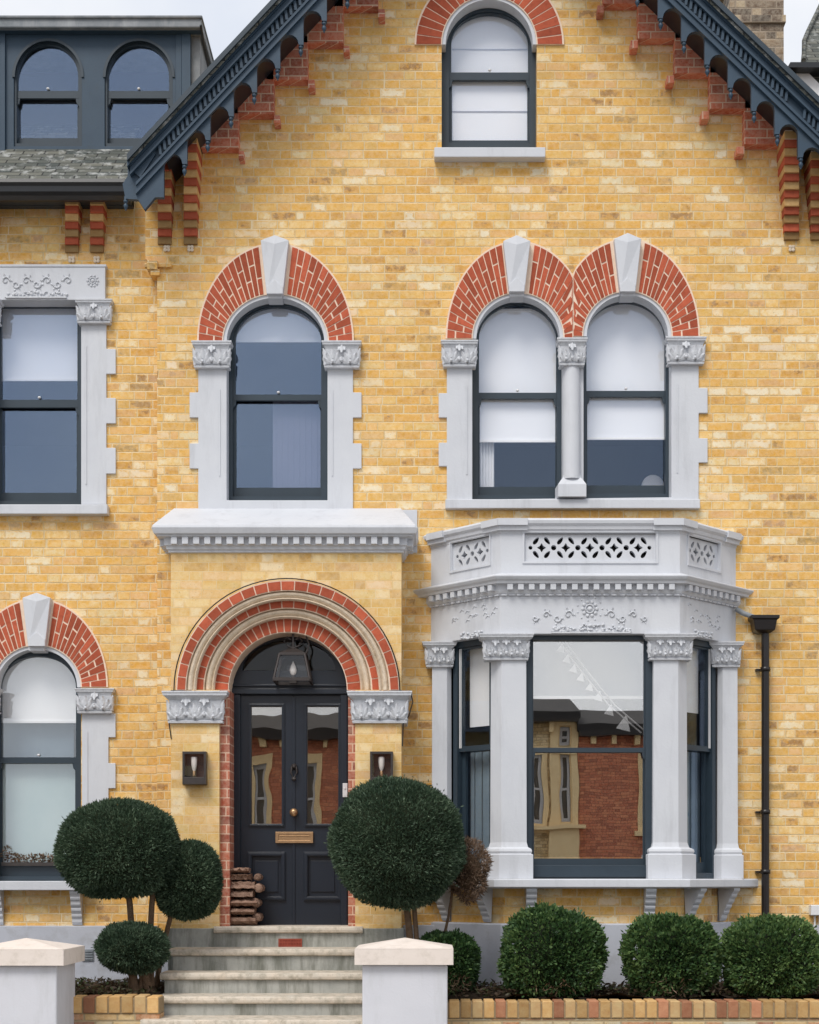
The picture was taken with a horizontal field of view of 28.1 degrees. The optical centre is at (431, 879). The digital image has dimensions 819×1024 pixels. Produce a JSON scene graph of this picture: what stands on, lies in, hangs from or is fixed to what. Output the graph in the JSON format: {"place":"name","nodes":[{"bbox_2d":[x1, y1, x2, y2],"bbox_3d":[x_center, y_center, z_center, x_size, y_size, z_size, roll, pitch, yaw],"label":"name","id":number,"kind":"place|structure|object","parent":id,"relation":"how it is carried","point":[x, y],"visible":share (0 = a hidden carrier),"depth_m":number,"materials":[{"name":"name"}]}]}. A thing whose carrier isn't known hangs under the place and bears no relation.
{"place":"outdoors","nodes":[
{"label":"outdoors","id":0,"kind":"place"},
{"bbox_2d":[0,0,818,65],"label":"sky","id":1,"kind":"structure","parent":0,"point":[223,20],"materials":[{"name":"white"}]},
{"bbox_2d":[78,982,818,1000],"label":"soil","id":2,"kind":"structure","parent":0,"point":[475,995],"depth_m":12.53,"materials":[{"name":"brown soil"}]},
{"bbox_2d":[52,796,181,992],"bbox_3d":[-2.458,0.136,12.850,1.021,1.589,0.985,0,0,0],"label":"topiary tree","id":3,"kind":"object","parent":2,"relation":"on","point":[118,848],"visible":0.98,"depth_m":12.54,"materials":[{"name":"green plant"}]},
{"bbox_2d":[91,920,172,993],"bbox_3d":[-2.327,0.624,12.693,0.624,0.636,0.572,0,0,0],"label":"topiary tree","id":4,"kind":"object","parent":2,"relation":"on","point":[132,949],"visible":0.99,"depth_m":12.54,"materials":[{"name":"green plant"}]},
{"bbox_2d":[154,838,224,991],"bbox_3d":[-1.947,0.300,12.997,0.591,1.265,0.575,0,0,0],"label":"topiary tree","id":5,"kind":"object","parent":2,"relation":"on","point":[191,890],"visible":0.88,"depth_m":12.82,"materials":[{"name":"green plant"}]},
{"bbox_2d":[324,774,467,939],"bbox_3d":[-0.274,0.052,12.753,1.125,1.758,1.076,0,0,0],"label":"topiary tree","id":6,"kind":"object","parent":2,"relation":"on","point":[393,842],"visible":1,"depth_m":12.42,"materials":[{"name":"green plant"}]},
{"bbox_2d":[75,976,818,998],"bbox_3d":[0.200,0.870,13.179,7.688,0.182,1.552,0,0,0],"label":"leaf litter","id":7,"kind":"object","parent":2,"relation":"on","point":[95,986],"visible":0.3,"depth_m":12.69,"materials":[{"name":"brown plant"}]},
{"bbox_2d":[419,928,481,999],"bbox_3d":[0.097,0.670,12.764,0.610,0.599,0.658,0,0,0],"label":"box shrub","id":8,"kind":"object","parent":2,"relation":"on","point":[464,969],"visible":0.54,"depth_m":12.63,"materials":[{"name":"green plant"}]},
{"bbox_2d":[444,835,492,931],"bbox_3d":[0.279,0.278,12.911,0.456,1.307,0.432,0,0,42],"label":"dry topiary","id":9,"kind":"object","parent":2,"relation":"on","point":[471,876],"visible":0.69,"depth_m":12.83,"materials":[{"name":"brown plant"}]},
{"bbox_2d":[496,899,609,999],"bbox_3d":[0.939,0.566,12.684,0.884,0.826,0.812,0,0,0],"label":"box shrub","id":10,"kind":"object","parent":2,"relation":"on","point":[556,948],"visible":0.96,"depth_m":12.44,"materials":[{"name":"green plant"}]},
{"bbox_2d":[617,911,725,999],"bbox_3d":[1.848,0.603,12.717,0.854,0.728,0.731,0,0,0],"label":"box shrub","id":11,"kind":"object","parent":2,"relation":"on","point":[674,952],"visible":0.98,"depth_m":12.47,"materials":[{"name":"green plant"}]},
{"bbox_2d":[719,912,818,998],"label":"box shrub","id":12,"kind":"object","parent":2,"relation":"on","point":[765,953],"visible":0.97,"depth_m":12.45,"materials":[{"name":"green plant"}]},
{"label":"ground","id":13,"kind":"structure","parent":0,"visible":0},
{"bbox_2d":[0,938,84,1023],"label":"gate pier","id":14,"kind":"structure","parent":13,"relation":"on","point":[37,981],"depth_m":11.65,"materials":[{"name":"white paint"}]},
{"bbox_2d":[74,994,163,1023],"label":"planter wall","id":15,"kind":"structure","parent":13,"relation":"on","point":[115,1009],"depth_m":12.21,"materials":[{"name":"brick"}]},
{"bbox_2d":[140,925,362,1023],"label":"entrance steps","id":16,"kind":"structure","parent":13,"relation":"on","point":[276,974],"depth_m":12.86,"materials":[{"name":"grey stone"}]},
{"bbox_2d":[230,916,257,925],"bbox_3d":[-1.585,0.350,13.798,0.210,0.087,0.235,0,0,0],"label":"firewood log","id":17,"kind":"object","parent":16,"relation":"on","point":[242,920],"visible":0.95,"depth_m":13.71,"materials":[{"name":"brown wood"}]},
{"bbox_2d":[230,907,256,915],"bbox_3d":[-1.590,0.273,13.784,0.200,0.078,0.238,0,0,0],"label":"firewood log","id":18,"kind":"object","parent":17,"relation":"on","point":[236,911],"visible":0.98,"depth_m":13.71,"materials":[{"name":"brown wood"}]},
{"bbox_2d":[230,898,258,906],"bbox_3d":[-1.577,0.195,13.787,0.225,0.081,0.239,0,0,0],"label":"firewood log","id":19,"kind":"object","parent":18,"relation":"on","point":[244,902],"visible":0.96,"depth_m":13.71,"materials":[{"name":"brown wood"}]},
{"bbox_2d":[230,890,254,897],"bbox_3d":[-1.597,0.123,13.801,0.185,0.076,0.228,0,0,0],"label":"firewood log","id":20,"kind":"object","parent":19,"relation":"on","point":[243,893],"visible":1,"depth_m":13.72,"materials":[{"name":"brown wood"}]},
{"bbox_2d":[230,881,256,889],"bbox_3d":[-1.590,0.051,13.817,0.200,0.080,0.245,0,0,0],"label":"firewood log","id":21,"kind":"object","parent":20,"relation":"on","point":[238,885],"visible":0.97,"depth_m":13.72,"materials":[{"name":"brown wood"}]},
{"bbox_2d":[231,873,252,880],"bbox_3d":[-1.607,-0.018,13.813,0.165,0.066,0.241,0,0,0],"label":"firewood log","id":22,"kind":"object","parent":21,"relation":"on","point":[240,877],"visible":1,"depth_m":13.72,"materials":[{"name":"brown wood"}]},
{"bbox_2d":[230,867,250,873],"bbox_3d":[-1.615,-0.073,13.800,0.150,0.053,0.223,0,0,0],"label":"firewood log","id":23,"kind":"object","parent":22,"relation":"on","point":[240,870],"visible":1,"depth_m":13.71,"materials":[{"name":"brown wood"}]},
{"bbox_2d":[255,883,264,892],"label":"firewood log","id":24,"kind":"object","parent":20,"relation":"on","point":[259,887],"visible":1,"depth_m":13.73,"materials":[{"name":"brown wood"}]},
{"bbox_2d":[253,874,262,880],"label":"firewood log","id":25,"kind":"object","parent":24,"relation":"on","point":[258,877],"visible":1,"depth_m":13.72,"materials":[{"name":"brown wood"}]},
{"bbox_2d":[253,899,261,907],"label":"firewood log","id":26,"kind":"object","parent":19,"relation":"on","point":[259,902],"visible":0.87,"depth_m":13.72,"materials":[{"name":"brown wood"}]},
{"bbox_2d":[252,912,263,921],"bbox_3d":[-1.474,0.321,13.840,0.078,0.078,0.240,0,0,0],"label":"firewood log","id":27,"kind":"object","parent":16,"relation":"on","point":[258,916],"visible":0.98,"depth_m":13.73,"materials":[{"name":"brown wood"}]},
{"bbox_2d":[0,0,818,999],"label":"brick house","id":28,"kind":"structure","parent":13,"relation":"on","point":[396,362],"depth_m":14.00,"materials":[{"name":"yellow brick"}]},
{"bbox_2d":[0,845,55,865],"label":"window plant","id":29,"kind":"object","parent":28,"relation":"on","point":[49,862],"depth_m":14.28,"materials":[{"name":"green plant"}]},
{"bbox_2d":[0,307,80,503],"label":"window","id":30,"kind":"structure","parent":28,"relation":"in","point":[37,343],"depth_m":14.31,"materials":[{"name":"blue"}]},
{"bbox_2d":[0,652,80,880],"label":"window","id":31,"kind":"structure","parent":28,"relation":"in","point":[40,773],"depth_m":14.36,"materials":[{"name":"blue"}]},
{"bbox_2d":[14,41,81,145],"bbox_3d":[-3.418,-7.000,14.590,0.670,0.999,0.100,0,0,0],"label":"dormer window","id":32,"kind":"structure","parent":28,"relation":"in","point":[18,95],"depth_m":14.56,"materials":[{"name":"blue glass"}]},
{"bbox_2d":[85,949,93,960],"bbox_3d":[-2.960,0.654,14.121,0.102,0.102,0.157,0,0,0],"label":"wall vent","id":33,"kind":"object","parent":28,"relation":"attached to","point":[89,954],"depth_m":14.05,"materials":[{"name":"grey metal"}]},
{"bbox_2d":[105,41,172,145],"bbox_3d":[-2.610,-7.000,14.590,0.670,0.999,0.100,0,0,0],"label":"dormer window","id":34,"kind":"structure","parent":28,"relation":"in","point":[109,95],"depth_m":14.56,"materials":[{"name":"blue"}]},
{"bbox_2d":[182,751,207,784],"bbox_3d":[-1.971,-0.923,13.545,0.210,0.279,0.110,0,0,0],"label":"wall lantern","id":35,"kind":"object","parent":28,"relation":"attached to","point":[194,767],"depth_m":13.53,"materials":[{"name":"brown metal"}]},
{"bbox_2d":[229,304,327,499],"bbox_3d":[-1.341,-4.152,14.195,0.920,1.776,0.130,0,0,0],"label":"window","id":36,"kind":"structure","parent":28,"relation":"in","point":[300,422],"depth_m":14.22,"materials":[{"name":"blue"}]},
{"bbox_2d":[232,637,347,924],"bbox_3d":[-1.226,-0.847,13.996,1.049,2.528,0.148,0,0,0],"label":"front door","id":37,"kind":"structure","parent":28,"relation":"in","point":[302,887],"depth_m":14.01,"materials":[{"name":"black paint"}]},
{"bbox_2d":[272,634,312,684],"bbox_3d":[-1.173,-1.862,13.800,0.322,0.419,0.320,0,0,0],"label":"hanging lantern","id":38,"kind":"object","parent":28,"relation":"hanging from","point":[292,652],"visible":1,"depth_m":13.78,"materials":[{"name":"brown metal"}]},
{"bbox_2d":[370,751,392,780],"bbox_3d":[-0.420,-0.923,13.545,0.193,0.279,0.110,0,0,0],"label":"wall lantern","id":39,"kind":"object","parent":28,"relation":"attached to","point":[381,763],"depth_m":13.59,"materials":[{"name":"brown metal"}]},
{"bbox_2d":[453,639,490,862],"bbox_3d":[0.409,-1.007,13.775,0.155,2.008,0.500,0,0,-44],"label":"side window","id":40,"kind":"structure","parent":28,"relation":"in","point":[480,671],"depth_m":13.87,"materials":[{"name":"blue wood"}]},
{"bbox_2d":[472,303,561,498],"bbox_3d":[0.739,-4.168,14.217,0.834,1.782,0.174,0,0,0],"label":"window","id":41,"kind":"structure","parent":28,"relation":"in","point":[517,378],"depth_m":14.22,"materials":[{"name":"blue"}]},
{"bbox_2d":[413,518,757,999],"bbox_3d":[1.297,-0.678,13.803,3.079,4.556,1.087,0,0,0],"label":"bay window","id":42,"kind":"structure","parent":28,"relation":"in","point":[501,583],"depth_m":13.43,"materials":[{"name":"grey paint"}]},
{"bbox_2d":[526,635,651,878],"bbox_3d":[1.294,-1.017,13.559,1.050,2.033,0.158,0,0,0],"label":"window","id":43,"kind":"structure","parent":28,"relation":"in","point":[620,664],"depth_m":13.56,"materials":[{"name":"blue"}]},
{"bbox_2d":[557,641,642,732],"bbox_3d":[1.415,-1.599,13.605,0.760,0.771,0.014,0,0,0],"label":"bunting","id":44,"kind":"object","parent":28,"relation":"hanging from","point":[624,723],"visible":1,"depth_m":13.60,"materials":[{"name":"white fabric"}]},
{"bbox_2d":[583,302,668,497],"bbox_3d":[1.677,-4.184,14.180,0.837,1.789,0.100,0,0,0],"label":"window","id":45,"kind":"structure","parent":28,"relation":"in","point":[626,374],"depth_m":14.22,"materials":[{"name":"blue"}]},
{"bbox_2d":[642,475,663,484],"bbox_3d":[1.967,-2.985,14.755,0.440,1.224,0.470,0,0,0],"label":"chair","id":46,"kind":"object","parent":28,"relation":"in","point":[652,480],"visible":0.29,"depth_m":14.53,"materials":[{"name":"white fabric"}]},
{"bbox_2d":[687,639,715,878],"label":"side window","id":47,"kind":"structure","parent":28,"relation":"in","point":[705,868],"depth_m":13.89,"materials":[{"name":"blue wood"}]},
{"bbox_2d":[788,5,818,94],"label":"neighbouring house","id":48,"kind":"structure","parent":28,"relation":"attached to","point":[806,69],"depth_m":16.93,"materials":[{"name":"brick"}]},
{"bbox_2d":[809,905,818,929],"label":"utility box","id":49,"kind":"object","parent":28,"relation":"attached to","point":[814,910],"visible":0.83,"depth_m":13.91,"materials":[{"name":"white plastic"}]},
{"bbox_2d":[448,998,818,1023],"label":"planter wall","id":50,"kind":"structure","parent":13,"relation":"on","point":[639,1011],"depth_m":12.20,"materials":[{"name":"brick"}]},
{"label":"path","id":51,"kind":"structure","parent":0,"visible":0},
{"bbox_2d":[354,938,452,1023],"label":"gate pier","id":52,"kind":"structure","parent":51,"relation":"on","point":[404,980],"depth_m":11.65,"materials":[{"name":"white paint"}]}
]}

